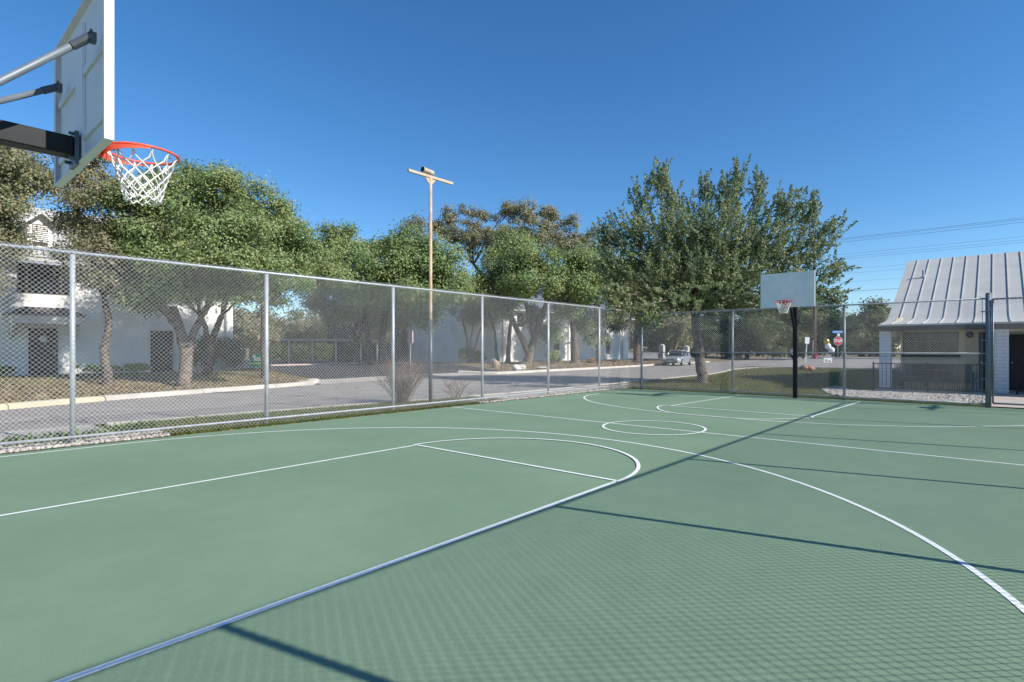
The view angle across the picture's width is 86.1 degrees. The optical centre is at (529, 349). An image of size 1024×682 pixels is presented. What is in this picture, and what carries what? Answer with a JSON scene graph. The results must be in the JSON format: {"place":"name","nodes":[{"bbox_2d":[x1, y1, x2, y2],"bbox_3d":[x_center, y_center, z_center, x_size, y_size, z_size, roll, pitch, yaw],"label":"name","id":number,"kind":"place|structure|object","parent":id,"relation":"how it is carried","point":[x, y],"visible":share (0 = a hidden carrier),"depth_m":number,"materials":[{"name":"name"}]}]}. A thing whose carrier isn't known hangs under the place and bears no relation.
{"place":"outdoors","nodes":[
{"label":"outdoors","id":0,"kind":"place"},
{"bbox_2d":[0,424,111,441],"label":"pavement","id":1,"kind":"structure","parent":0,"point":[84,428],"depth_m":10.04,"materials":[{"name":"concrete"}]},
{"bbox_2d":[235,359,499,378],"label":"driveway","id":2,"kind":"structure","parent":0,"point":[323,373],"depth_m":33.39,"materials":[{"name":"grey asphalt"}]},
{"bbox_2d":[408,331,412,368],"bbox_3d":[-7.161,0.120,33.000,0.460,2.450,0.080,0,0,40],"label":"sign post","id":3,"kind":"object","parent":2,"relation":"on","point":[410,337],"visible":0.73,"depth_m":32.98,"materials":[{"name":"metal"}]},
{"bbox_2d":[303,373,486,383],"bbox_3d":[-6.661,1.454,28.818,2.739,0.060,11.212,0,0,36],"label":"driveway apron","id":4,"kind":"object","parent":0,"point":[359,379],"visible":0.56,"depth_m":27.17,"materials":[{"name":"concrete"}]},
{"bbox_2d":[0,354,897,430],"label":"road","id":5,"kind":"structure","parent":0,"point":[240,402],"depth_m":17.42,"materials":[{"name":"grey asphalt"}]},
{"bbox_2d":[663,350,691,365],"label":"parked car","id":6,"kind":"object","parent":5,"relation":"on","point":[681,358],"visible":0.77,"depth_m":50.59,"materials":[{"name":"silver metal"}]},
{"bbox_2d":[0,388,1023,681],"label":"court","id":7,"kind":"object","parent":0,"point":[664,564],"visible":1,"depth_m":4.19,"materials":[{"name":"green paint"}]},
{"bbox_2d":[0,0,179,205],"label":"basketball hoop","id":8,"kind":"object","parent":7,"relation":"on","point":[81,136],"visible":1,"depth_m":3.75,"materials":[{"name":"white paint"}]},
{"bbox_2d":[0,445,414,515],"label":"lane line","id":9,"kind":"object","parent":7,"relation":"on","point":[188,483],"visible":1,"depth_m":6.08,"materials":[{"name":"white paint"}]},
{"bbox_2d":[53,481,618,681],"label":"lane line","id":10,"kind":"object","parent":7,"relation":"on","point":[152,648],"visible":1,"depth_m":3.27,"materials":[{"name":"white paint"}]},
{"bbox_2d":[3,427,1023,612],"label":"three point line","id":11,"kind":"object","parent":7,"relation":"on","point":[1010,598],"visible":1,"depth_m":4.84,"materials":[{"name":"white paint"}]},
{"bbox_2d":[418,445,615,480],"bbox_3d":[-0.391,1.506,7.483,3.650,0.001,0.050,0,0,40],"label":"free throw line","id":12,"kind":"object","parent":7,"relation":"on","point":[521,463],"visible":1,"depth_m":7.21,"materials":[{"name":"white paint"}]},
{"bbox_2d":[413,438,639,481],"bbox_3d":[0.197,1.502,8.167,3.770,0.001,1.885,0,0,40],"label":"free throw arc","id":13,"kind":"object","parent":7,"relation":"on","point":[636,470],"visible":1,"depth_m":7.92,"materials":[{"name":"white paint"}]},
{"bbox_2d":[602,420,706,434],"bbox_3d":[2.406,1.506,10.644,1.984,0.001,1.984,0,0,40],"label":"circle","id":14,"kind":"object","parent":7,"relation":"on","point":[705,429],"visible":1,"depth_m":10.32,"materials":[{"name":"white paint"}]},
{"bbox_2d":[656,405,812,418],"bbox_3d":[4.575,1.502,13.024,3.783,0.001,1.715,0,0,40],"label":"free throw arc","id":15,"kind":"object","parent":7,"relation":"on","point":[727,417],"visible":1,"depth_m":12.29,"materials":[{"name":"white paint"}]},
{"bbox_2d":[457,407,1020,464],"bbox_3d":[2.525,1.510,10.530,12.030,0.001,0.050,0,0,41],"label":"half court line","id":16,"kind":"object","parent":7,"relation":"on","point":[770,439],"visible":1,"depth_m":9.09,"materials":[{"name":"white paint"}]},
{"bbox_2d":[761,270,814,397],"bbox_3d":[7.783,-0.371,16.590,1.263,3.870,1.279,0,0,-1],"label":"basketball hoop","id":17,"kind":"object","parent":7,"relation":"on","point":[791,290],"visible":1,"depth_m":16.53,"materials":[{"name":"white metal"}]},
{"bbox_2d":[583,394,1023,426],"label":"three point line","id":18,"kind":"object","parent":7,"relation":"on","point":[801,422],"visible":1,"depth_m":11.18,"materials":[{"name":"white paint"}]},
{"bbox_2d":[628,292,991,407],"bbox_3d":[7.795,0.004,17.829,11.070,3.122,0.573,0,0,43],"label":"chain link fence","id":19,"kind":"object","parent":7,"relation":"on","point":[988,350],"visible":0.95,"depth_m":16.39,"materials":[{"name":"metal"}]},
{"bbox_2d":[991,297,1023,405],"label":"chain link gate","id":20,"kind":"structure","parent":19,"relation":"attached to","point":[993,323],"depth_m":14.15,"materials":[{"name":"metal"}]},
{"bbox_2d":[813,401,860,415],"bbox_3d":[8.005,1.510,14.154,0.050,0.001,4.803,0,0,42],"label":"lane line","id":21,"kind":"object","parent":7,"relation":"on","point":[836,408],"visible":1,"depth_m":14.02,"materials":[{"name":"white paint"}]},
{"bbox_2d":[0,350,1023,453],"bbox_3d":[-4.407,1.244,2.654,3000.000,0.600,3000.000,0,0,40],"label":"ground","id":22,"kind":"structure","parent":0,"point":[709,357],"depth_m":25.53,"materials":[{"name":"brown plant"}]},
{"bbox_2d":[0,365,16,375],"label":"hedge","id":23,"kind":"object","parent":22,"relation":"on","point":[8,371],"visible":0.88,"depth_m":22.77,"materials":[{"name":"green plant"}]},
{"bbox_2d":[0,162,49,299],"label":"oak tree","id":24,"kind":"object","parent":22,"relation":"on","point":[4,278],"visible":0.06,"depth_m":20.44,"materials":[{"name":"green plant"}]},
{"bbox_2d":[0,145,80,268],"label":"oak tree","id":25,"kind":"object","parent":22,"relation":"on","point":[18,163],"visible":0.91,"depth_m":15.05,"materials":[{"name":"green plant"}]},
{"bbox_2d":[0,396,104,409],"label":"kerb","id":26,"kind":"structure","parent":22,"relation":"on","point":[47,403],"depth_m":14.54,"materials":[{"name":"yellow paint"}]},
{"bbox_2d":[6,436,163,452],"bbox_3d":[-8.843,1.502,7.078,0.770,0.001,7.000,0,0,40],"label":"gravel bed","id":27,"kind":"object","parent":22,"relation":"on","point":[85,444],"visible":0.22,"depth_m":8.76,"materials":[{"name":"grey gravel"}]},
{"bbox_2d":[0,426,111,446],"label":"weed clump","id":28,"kind":"object","parent":27,"relation":"on","point":[8,439],"visible":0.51,"depth_m":8.76,"materials":[{"name":"green plant"}]},
{"bbox_2d":[35,95,170,385],"bbox_3d":[-15.399,-4.014,20.181,4.676,10.822,4.183,0,0,40],"label":"oak tree","id":29,"kind":"object","parent":22,"relation":"on","point":[74,223],"visible":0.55,"depth_m":19.69,"materials":[{"name":"green plant"}]},
{"bbox_2d":[75,363,151,372],"bbox_3d":[-19.498,0.884,25.658,0.802,0.533,3.162,0,0,40],"label":"hedge","id":30,"kind":"object","parent":22,"relation":"on","point":[132,366],"visible":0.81,"depth_m":25.83,"materials":[{"name":"green plant"}]},
{"bbox_2d":[0,206,232,375],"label":"apartment building","id":31,"kind":"structure","parent":22,"relation":"on","point":[172,350],"depth_m":24.76,"materials":[{"name":"white paint"}]},
{"bbox_2d":[28,328,57,374],"bbox_3d":[-21.594,0.134,24.330,0.135,2.160,1.010,0,0,40],"label":"door","id":32,"kind":"structure","parent":31,"relation":"in","point":[41,348],"depth_m":24.33,"materials":[{"name":"metal"}]},
{"bbox_2d":[17,262,69,295],"bbox_3d":[-21.607,-3.151,24.420,0.060,1.430,1.870,0,0,40],"label":"window","id":33,"kind":"structure","parent":31,"relation":"in","point":[32,265],"depth_m":24.32,"materials":[{"name":"black glass"}]},
{"bbox_2d":[150,331,172,371],"bbox_3d":[-18.658,0.134,27.787,0.135,2.160,1.040,0,0,40],"label":"door","id":34,"kind":"structure","parent":31,"relation":"in","point":[156,358],"depth_m":27.79,"materials":[{"name":"metal"}]},
{"bbox_2d":[0,368,365,402],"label":"grass","id":35,"kind":"structure","parent":22,"relation":"on","point":[115,373],"depth_m":21.40,"materials":[{"name":"green plant"}]},
{"bbox_2d":[124,198,291,374],"bbox_3d":[-14.921,-2.987,26.025,7.219,8.561,5.441,0,0,-3],"label":"oak tree","id":36,"kind":"object","parent":22,"relation":"on","point":[212,337],"visible":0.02,"depth_m":25.48,"materials":[{"name":"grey plant"}]},
{"bbox_2d":[101,378,319,400],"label":"kerb","id":37,"kind":"structure","parent":22,"relation":"on","point":[199,391],"depth_m":18.73,"materials":[{"name":"concrete"}]},
{"bbox_2d":[78,149,344,387],"bbox_3d":[-11.809,-3.210,21.113,8.720,9.539,5.963,0,0,-11],"label":"oak tree","id":38,"kind":"object","parent":22,"relation":"on","point":[202,234],"visible":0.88,"depth_m":20.37,"materials":[{"name":"green plant"}]},
{"bbox_2d":[193,335,246,370],"bbox_3d":[-16.500,0.164,29.081,1.149,1.969,3.199,0,0,34],"label":"hedge","id":39,"kind":"object","parent":22,"relation":"on","point":[239,348],"visible":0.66,"depth_m":29.14,"materials":[{"name":"green plant"}]},
{"bbox_2d":[233,303,287,357],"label":"distant tree","id":40,"kind":"object","parent":22,"relation":"on","point":[252,329],"visible":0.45,"depth_m":67.96,"materials":[{"name":"green plant"}]},
{"bbox_2d":[248,304,318,355],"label":"distant tree","id":41,"kind":"object","parent":22,"relation":"on","point":[294,329],"visible":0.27,"depth_m":74.51,"materials":[{"name":"green plant"}]},
{"bbox_2d":[95,395,505,440],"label":"grass","id":42,"kind":"structure","parent":22,"relation":"on","point":[190,430],"depth_m":12.04,"materials":[{"name":"green plant"}]},
{"bbox_2d":[114,419,163,430],"bbox_3d":[-7.299,1.400,10.260,0.373,0.189,0.804,0,0,40],"label":"weed clump","id":43,"kind":"object","parent":42,"relation":"on","point":[141,424],"visible":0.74,"depth_m":10.21,"materials":[{"name":"green plant"}]},
{"bbox_2d":[249,218,364,378],"bbox_3d":[-11.316,-2.567,26.289,6.617,8.008,4.279,0,0,-15],"label":"oak tree","id":44,"kind":"object","parent":22,"relation":"on","point":[336,243],"visible":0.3,"depth_m":26.29,"materials":[{"name":"green plant"}]},
{"bbox_2d":[290,314,326,345],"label":"distant tree","id":45,"kind":"object","parent":22,"relation":"on","point":[316,332],"visible":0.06,"depth_m":70.92,"materials":[{"name":"green plant"}]},
{"bbox_2d":[269,363,358,365],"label":"kerb","id":46,"kind":"structure","parent":22,"relation":"on","point":[311,364],"depth_m":37.85,"materials":[{"name":"grey concrete"}]},
{"bbox_2d":[269,343,359,360],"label":"hedge","id":47,"kind":"object","parent":22,"relation":"on","point":[297,352],"visible":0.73,"depth_m":50.36,"materials":[{"name":"green plant"}]},
{"bbox_2d":[0,241,629,449],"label":"chain link fence","id":48,"kind":"object","parent":22,"relation":"on","point":[72,339],"visible":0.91,"depth_m":10.89,"materials":[{"name":"metal"}]},
{"bbox_2d":[0,386,631,453],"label":"gravel","id":49,"kind":"structure","parent":22,"relation":"on","point":[56,444],"depth_m":9.20,"materials":[{"name":"grey gravel"}]},
{"bbox_2d":[279,339,377,362],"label":"carport","id":50,"kind":"object","parent":22,"relation":"on","point":[326,340],"visible":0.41,"depth_m":42.35,"materials":[{"name":"metal"}]},
{"bbox_2d":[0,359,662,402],"bbox_3d":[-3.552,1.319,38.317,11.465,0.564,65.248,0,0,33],"label":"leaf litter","id":51,"kind":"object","parent":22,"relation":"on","point":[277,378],"visible":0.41,"depth_m":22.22,"materials":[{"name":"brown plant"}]},
{"bbox_2d":[250,354,260,367],"bbox_3d":[-15.464,0.684,31.004,0.680,0.820,0.072,0,0,0],"label":"yard sign","id":52,"kind":"object","parent":51,"relation":"on","point":[255,359],"visible":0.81,"depth_m":30.98,"materials":[{"name":"green plastic"}]},
{"bbox_2d":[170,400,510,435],"bbox_3d":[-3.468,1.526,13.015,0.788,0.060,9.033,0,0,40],"label":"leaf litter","id":53,"kind":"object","parent":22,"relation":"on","point":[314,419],"visible":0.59,"depth_m":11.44,"materials":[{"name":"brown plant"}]},
{"bbox_2d":[293,283,414,363],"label":"oak tree","id":54,"kind":"object","parent":22,"relation":"on","point":[321,297],"visible":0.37,"depth_m":40.30,"materials":[{"name":"green plant"}]},
{"bbox_2d":[327,312,407,361],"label":"apartment building","id":55,"kind":"structure","parent":22,"relation":"on","point":[343,335],"depth_m":50.10,"materials":[{"name":"white"}]},
{"bbox_2d":[314,214,485,364],"bbox_3d":[-8.714,-4.054,36.811,11.675,10.583,6.967,0,0,-1],"label":"oak tree","id":56,"kind":"object","parent":22,"relation":"on","point":[404,254],"visible":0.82,"depth_m":35.85,"materials":[{"name":"green plant"}]},
{"bbox_2d":[370,354,432,404],"bbox_3d":[-3.561,0.807,15.273,1.699,1.471,1.718,0,0,5],"label":"bare shrub","id":57,"kind":"object","parent":22,"relation":"on","point":[403,389],"visible":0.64,"depth_m":15.07,"materials":[{"name":"brown plant"}]},
{"bbox_2d":[407,166,452,401],"bbox_3d":[-2.731,-1.716,15.204,0.175,6.562,1.561,0,0,37],"label":"light pole","id":58,"kind":"object","parent":22,"relation":"on","point":[431,179],"visible":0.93,"depth_m":15.14,"materials":[{"name":"paint"}]},
{"bbox_2d":[439,376,479,398],"bbox_3d":[-2.094,1.150,16.482,1.251,0.788,0.922,0,0,-10],"label":"bare shrub","id":59,"kind":"object","parent":22,"relation":"on","point":[451,393],"visible":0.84,"depth_m":16.45,"materials":[{"name":"brown plant"}]},
{"bbox_2d":[458,345,472,359],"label":"shrub","id":60,"kind":"object","parent":22,"relation":"on","point":[464,350],"visible":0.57,"depth_m":45.13,"materials":[{"name":"green plant"}]},
{"bbox_2d":[445,299,499,363],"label":"tree","id":61,"kind":"object","parent":22,"relation":"on","point":[466,313],"visible":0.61,"depth_m":43.91,"materials":[{"name":"green plant"}]},
{"bbox_2d":[470,350,486,361],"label":"shrub","id":62,"kind":"object","parent":22,"relation":"on","point":[477,355],"visible":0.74,"depth_m":45.22,"materials":[{"name":"green plant"}]},
{"bbox_2d":[490,359,499,367],"bbox_3d":[-2.502,1.063,39.748,0.675,0.827,0.710,0,0,40],"label":"boulder","id":63,"kind":"object","parent":22,"relation":"on","point":[495,364],"visible":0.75,"depth_m":39.51,"materials":[{"name":"beige stone"}]},
{"bbox_2d":[400,195,600,272],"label":"oak tree","id":64,"kind":"object","parent":22,"relation":"on","point":[471,236],"visible":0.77,"depth_m":57.08,"materials":[{"name":"green plant"}]},
{"bbox_2d":[106,367,900,426],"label":"kerb","id":65,"kind":"structure","parent":22,"relation":"on","point":[133,421],"depth_m":16.37,"materials":[{"name":"concrete"}]},
{"bbox_2d":[469,291,540,362],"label":"oak tree","id":66,"kind":"object","parent":22,"relation":"on","point":[508,336],"visible":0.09,"depth_m":46.86,"materials":[{"name":"grey plant"}]},
{"bbox_2d":[512,364,525,370],"bbox_3d":[-0.707,1.288,36.438,0.808,0.622,1.125,0,0,40],"label":"boulder","id":67,"kind":"object","parent":22,"relation":"on","point":[518,367],"visible":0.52,"depth_m":36.16,"materials":[{"name":"stone"}]},
{"bbox_2d":[408,278,634,362],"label":"apartment building","id":68,"kind":"structure","parent":22,"relation":"on","point":[501,333],"depth_m":49.30,"materials":[{"name":"white paint"}]},
{"bbox_2d":[517,313,523,326],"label":"window","id":69,"kind":"structure","parent":68,"relation":"in","point":[522,315],"depth_m":51.04,"materials":[{"name":"grey glass"}]},
{"bbox_2d":[554,341,558,360],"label":"door","id":70,"kind":"structure","parent":68,"relation":"in","point":[557,348],"depth_m":55.16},
{"bbox_2d":[450,219,611,365],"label":"oak tree","id":71,"kind":"object","parent":22,"relation":"on","point":[522,268],"visible":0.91,"depth_m":42.38,"materials":[{"name":"green plant"}]},
{"bbox_2d":[545,350,560,362],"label":"shrub","id":72,"kind":"object","parent":22,"relation":"on","point":[554,356],"visible":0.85,"depth_m":46.72,"materials":[{"name":"green plant"}]},
{"bbox_2d":[458,361,709,374],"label":"kerb","id":73,"kind":"structure","parent":22,"relation":"on","point":[510,372],"depth_m":37.61,"materials":[{"name":"concrete"}]},
{"bbox_2d":[551,264,632,363],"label":"oak tree","id":74,"kind":"object","parent":22,"relation":"on","point":[590,326],"visible":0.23,"depth_m":50.25,"materials":[{"name":"green plant"}]},
{"bbox_2d":[628,317,652,352],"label":"distant tree","id":75,"kind":"object","parent":22,"relation":"on","point":[631,338],"visible":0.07,"depth_m":89.00,"materials":[{"name":"green plant"}]},
{"bbox_2d":[628,353,659,358],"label":"wall","id":76,"kind":"structure","parent":22,"relation":"on","point":[630,355],"depth_m":69.73,"materials":[{"name":"white concrete"}]},
{"bbox_2d":[659,344,664,358],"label":"masonry pillar","id":77,"kind":"structure","parent":22,"relation":"on","point":[661,348],"depth_m":69.58,"materials":[{"name":"white concrete"}]},
{"bbox_2d":[640,307,701,356],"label":"distant tree","id":78,"kind":"object","parent":22,"relation":"on","point":[674,323],"visible":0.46,"depth_m":75.93,"materials":[{"name":"green plant"}]},
{"bbox_2d":[595,254,753,362],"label":"oak tree","id":79,"kind":"object","parent":22,"relation":"on","point":[635,286],"visible":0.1,"depth_m":57.67,"materials":[{"name":"green plant"}]},
{"bbox_2d":[672,308,741,356],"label":"distant tree","id":80,"kind":"object","parent":22,"relation":"on","point":[711,343],"visible":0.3,"depth_m":79.57,"materials":[{"name":"green plant"}]},
{"bbox_2d":[585,153,861,383],"bbox_3d":[7.728,-3.630,24.707,12.157,10.568,7.644,0,0,-18],"label":"cedar elm tree","id":81,"kind":"object","parent":22,"relation":"on","point":[728,274],"visible":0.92,"depth_m":23.64,"materials":[{"name":"green plant"}]},
{"bbox_2d":[706,309,792,359],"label":"distant tree","id":82,"kind":"object","parent":22,"relation":"on","point":[745,326],"visible":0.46,"depth_m":78.98,"materials":[{"name":"green plant"}]},
{"bbox_2d":[593,367,984,406],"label":"grass","id":83,"kind":"structure","parent":22,"relation":"on","point":[775,381],"depth_m":24.98,"materials":[{"name":"green plant"}]},
{"bbox_2d":[743,302,835,359],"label":"distant tree","id":84,"kind":"object","parent":22,"relation":"on","point":[765,343],"visible":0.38,"depth_m":78.45,"materials":[{"name":"green plant"}]},
{"bbox_2d":[799,365,807,370],"bbox_3d":[17.806,1.200,35.510,0.641,0.440,0.607,0,0,40],"label":"boulder","id":85,"kind":"object","parent":22,"relation":"on","point":[802,367],"visible":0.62,"depth_m":35.31,"materials":[{"name":"stone"}]},
{"bbox_2d":[813,230,815,358],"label":"utility pole","id":86,"kind":"object","parent":22,"relation":"on","point":[814,327],"visible":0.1,"depth_m":53.70,"materials":[{"name":"brown wood"}]},
{"bbox_2d":[826,240,1017,258],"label":"power line","id":87,"kind":"object","parent":86,"relation":"hanging from","point":[924,249],"visible":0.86,"depth_m":47.98,"materials":[{"name":"black metal"}]},
{"bbox_2d":[829,236,1023,255],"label":"power line","id":88,"kind":"object","parent":86,"relation":"hanging from","point":[924,246],"visible":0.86,"depth_m":47.29,"materials":[{"name":"black metal"}]},
{"bbox_2d":[834,219,1021,240],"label":"power line","id":89,"kind":"object","parent":86,"relation":"hanging from","point":[934,229],"visible":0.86,"depth_m":48.04,"materials":[{"name":"black metal"}]},
{"bbox_2d":[838,222,1020,242],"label":"power line","id":90,"kind":"object","parent":86,"relation":"hanging from","point":[931,232],"visible":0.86,"depth_m":48.55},
{"bbox_2d":[841,218,1017,238],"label":"power line","id":91,"kind":"object","parent":86,"relation":"hanging from","point":[931,228],"visible":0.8,"depth_m":47.48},
{"bbox_2d":[798,302,873,356],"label":"distant tree","id":92,"kind":"object","parent":22,"relation":"on","point":[830,317],"visible":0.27,"depth_m":79.15,"materials":[{"name":"green plant"}]},
{"bbox_2d":[832,331,842,358],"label":"stop sign","id":93,"kind":"object","parent":22,"relation":"on","point":[837,342],"visible":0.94,"depth_m":48.98,"materials":[{"name":"metal"}]},
{"bbox_2d":[808,357,900,358],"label":"kerb","id":94,"kind":"structure","parent":22,"relation":"on","point":[849,358],"depth_m":53.01,"materials":[{"name":"concrete"}]},
{"bbox_2d":[818,295,900,356],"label":"distant tree","id":95,"kind":"object","parent":22,"relation":"on","point":[857,345],"visible":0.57,"depth_m":72.66,"materials":[{"name":"green plant"}]},
{"bbox_2d":[874,251,1023,396],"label":"clubhouse","id":96,"kind":"structure","parent":22,"relation":"on","point":[999,275],"depth_m":20.87,"materials":[{"name":"metal"}]},
{"bbox_2d":[903,332,958,352],"bbox_3d":[15.141,-0.261,20.702,1.710,0.790,0.060,0,0,40],"label":"window","id":97,"kind":"structure","parent":96,"relation":"in","point":[908,334],"depth_m":20.67,"materials":[{"name":"black glass"}]},
{"bbox_2d":[900,364,973,390],"bbox_3d":[14.991,1.004,20.186,2.150,0.880,0.640,0,0,40],"label":"patio bench","id":98,"kind":"object","parent":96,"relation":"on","point":[923,379],"visible":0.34,"depth_m":20.25,"materials":[{"name":"black metal"}]},
{"bbox_2d":[954,365,977,390],"bbox_3d":[15.184,0.991,19.078,0.508,0.910,0.568,0,0,-35],"label":"patio chair","id":99,"kind":"object","parent":96,"relation":"on","point":[970,371],"visible":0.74,"depth_m":18.98,"materials":[{"name":"metal"}]},
{"bbox_2d":[979,332,984,388],"bbox_3d":[16.356,0.404,19.624,0.420,2.060,0.110,0,0,40],"label":"door","id":100,"kind":"structure","parent":96,"relation":"in","point":[980,336],"depth_m":19.71,"materials":[{"name":"metal"}]},
{"bbox_2d":[1009,331,1023,390],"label":"door","id":101,"kind":"structure","parent":96,"relation":"in","point":[1016,340],"depth_m":19.10,"materials":[{"name":"metal"}]},
{"bbox_2d":[1016,363,1023,394],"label":"iron railing","id":102,"kind":"object","parent":96,"relation":"on","point":[1017,364],"visible":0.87,"depth_m":17.55,"materials":[{"name":"black metal"}]},
{"bbox_2d":[0,0,1023,349],"label":"sky","id":103,"kind":"structure","parent":0,"point":[903,115],"materials":[{"name":"blue"}]},
{"bbox_2d":[472,385,605,397],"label":"pavement","id":104,"kind":"structure","parent":0,"point":[533,392],"depth_m":18.91,"materials":[{"name":"concrete"}]},
{"bbox_2d":[751,359,900,368],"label":"cross street","id":105,"kind":"structure","parent":0,"point":[787,363],"depth_m":40.55,"materials":[{"name":"grey asphalt"}]},
{"bbox_2d":[805,337,809,362],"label":"yard sign","id":106,"kind":"object","parent":105,"relation":"on","point":[807,339],"visible":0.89,"depth_m":41.98,"materials":[{"name":"white plastic"}]},
{"bbox_2d":[822,385,984,404],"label":"gravel","id":107,"kind":"structure","parent":0,"point":[896,394],"depth_m":17.60,"materials":[{"name":"grey gravel"}]},
{"bbox_2d":[992,396,1023,407],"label":"pavement","id":108,"kind":"structure","parent":0,"point":[1009,399],"depth_m":15.64,"materials":[{"name":"concrete"}]},
{"label":"gravel bed","id":109,"kind":"structure","parent":0,"visible":0},
{"bbox_2d":[873,362,984,391],"bbox_3d":[13.628,0.979,18.759,3.210,1.070,0.050,0,0,40],"label":"iron railing","id":110,"kind":"object","parent":109,"relation":"on","point":[927,389],"visible":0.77,"depth_m":18.75,"materials":[{"name":"black metal"}]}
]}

